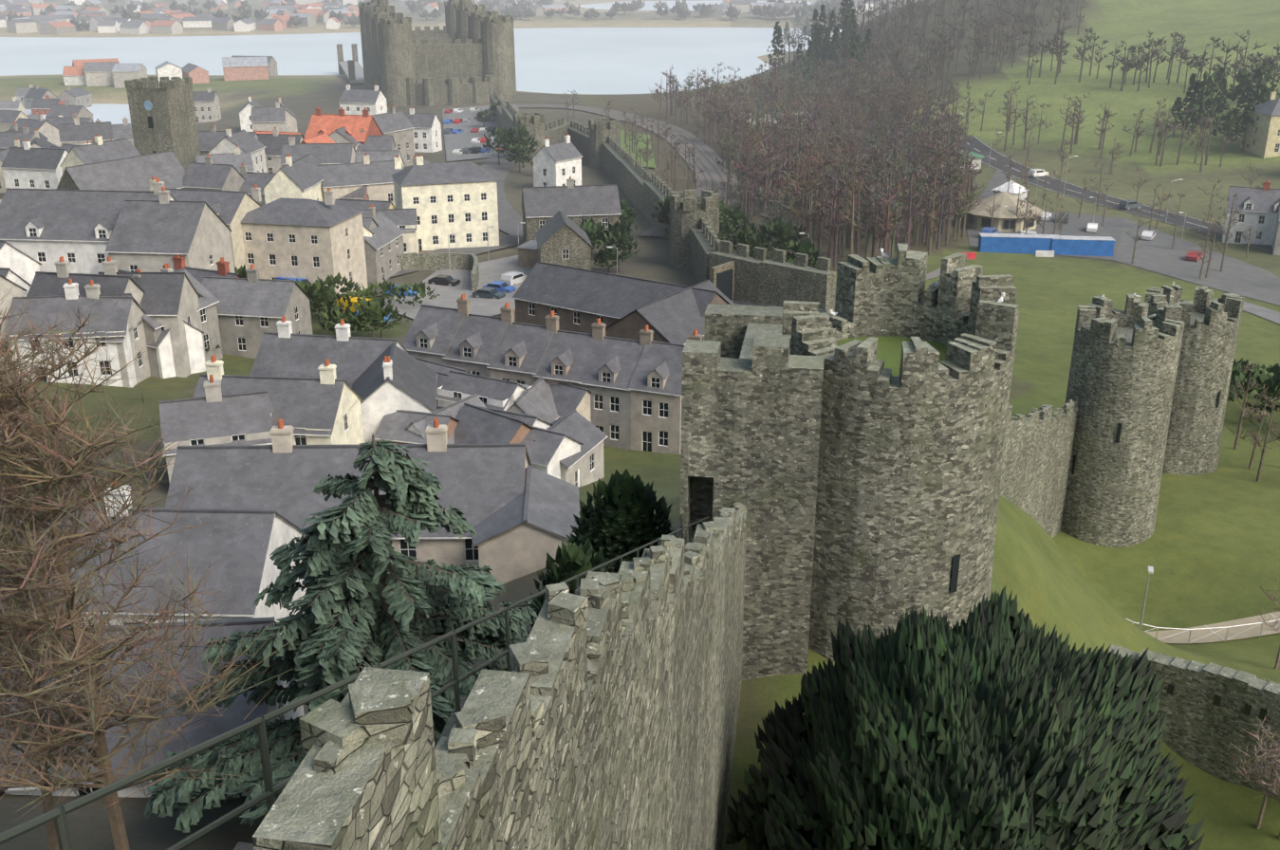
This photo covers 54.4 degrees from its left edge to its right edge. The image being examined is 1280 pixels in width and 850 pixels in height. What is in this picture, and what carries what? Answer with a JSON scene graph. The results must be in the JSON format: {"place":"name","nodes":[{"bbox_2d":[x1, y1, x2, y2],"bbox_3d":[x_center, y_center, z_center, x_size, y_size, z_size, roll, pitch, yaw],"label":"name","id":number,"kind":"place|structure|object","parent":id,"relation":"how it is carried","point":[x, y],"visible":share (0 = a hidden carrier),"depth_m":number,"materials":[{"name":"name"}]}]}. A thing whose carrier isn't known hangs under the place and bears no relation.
{"place":"outdoors","nodes":[
{"label":"outdoors","id":0,"kind":"place"},
{"bbox_2d":[0,0,842,124],"bbox_3d":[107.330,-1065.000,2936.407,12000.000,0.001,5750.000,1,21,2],"label":"water","id":1,"kind":"structure","parent":0,"point":[602,61],"depth_m":726.82,"materials":[{"name":"liquid"}]},
{"bbox_2d":[0,0,1279,849],"bbox_3d":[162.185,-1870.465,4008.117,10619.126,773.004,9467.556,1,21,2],"label":"ground","id":2,"kind":"structure","parent":0,"point":[1210,549],"depth_m":179.80,"materials":[{"name":"green plant"}]},
{"bbox_2d":[0,281,292,849],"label":"larch trees","id":3,"kind":"object","parent":2,"relation":"on","point":[37,664],"visible":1,"depth_m":27.49,"materials":[{"name":"brown plant"}]},
{"bbox_2d":[143,434,537,833],"bbox_3d":[-8.107,7.211,36.984,14.520,14.472,15.775,1,21,2],"label":"cedar tree","id":4,"kind":"object","parent":2,"relation":"on","point":[343,640],"visible":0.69,"depth_m":35.27,"materials":[{"name":"green plant"}]},
{"bbox_2d":[1,0,843,29],"bbox_3d":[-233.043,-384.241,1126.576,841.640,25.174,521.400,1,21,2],"label":"shore trees","id":5,"kind":"object","parent":2,"relation":"on","point":[515,10],"visible":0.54,"depth_m":1023.83,"materials":[{"name":"brown plant"}]},
{"bbox_2d":[124,0,835,312],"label":"castle and walls","id":6,"kind":"structure","parent":2,"relation":"on","point":[465,55],"depth_m":282.42,"materials":[{"name":"stone"}]},
{"bbox_2d":[0,0,1279,797],"bbox_3d":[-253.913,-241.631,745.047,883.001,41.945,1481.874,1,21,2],"label":"houses","id":7,"kind":"structure","parent":2,"relation":"on","point":[535,398],"depth_m":118.14,"materials":[{"name":"paint"}]},
{"bbox_2d":[233,242,1244,849],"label":"town wall","id":8,"kind":"structure","parent":2,"relation":"on","point":[873,450],"depth_m":39.40,"materials":[{"name":"stone"}]},
{"bbox_2d":[0,515,709,849],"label":"metal railing","id":9,"kind":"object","parent":8,"relation":"on","point":[59,813],"depth_m":7.75,"materials":[{"name":"metal"}]},
{"bbox_2d":[204,0,1279,633],"bbox_3d":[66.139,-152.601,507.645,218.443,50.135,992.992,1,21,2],"label":"bushes","id":10,"kind":"object","parent":2,"relation":"on","point":[621,518],"visible":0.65,"depth_m":165.59,"materials":[{"name":"green plant"}]},
{"bbox_2d":[276,106,1279,798],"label":"vehicles and props","id":11,"kind":"object","parent":2,"relation":"on","point":[1212,708],"visible":0.58,"depth_m":59.00,"materials":[{"name":"paint"}]},
{"bbox_2d":[367,103,1279,643],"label":"road","id":12,"kind":"structure","parent":2,"relation":"on","point":[1160,255],"depth_m":214.60,"materials":[{"name":"grey asphalt"}]},
{"bbox_2d":[447,113,1279,644],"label":"lamps and rails","id":13,"kind":"object","parent":2,"relation":"on","point":[1150,569],"visible":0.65,"depth_m":75.15,"materials":[{"name":"metal"}]},
{"bbox_2d":[561,0,1279,840],"bbox_3d":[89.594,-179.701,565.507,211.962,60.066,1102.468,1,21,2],"label":"bare woodland","id":14,"kind":"object","parent":2,"relation":"on","point":[886,186],"visible":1,"depth_m":276.82,"materials":[{"name":"brown plant"}]},
{"bbox_2d":[725,584,1205,849],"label":"bush","id":15,"kind":"object","parent":2,"relation":"on","point":[996,722],"visible":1,"depth_m":30.32,"materials":[{"name":"green plant"}]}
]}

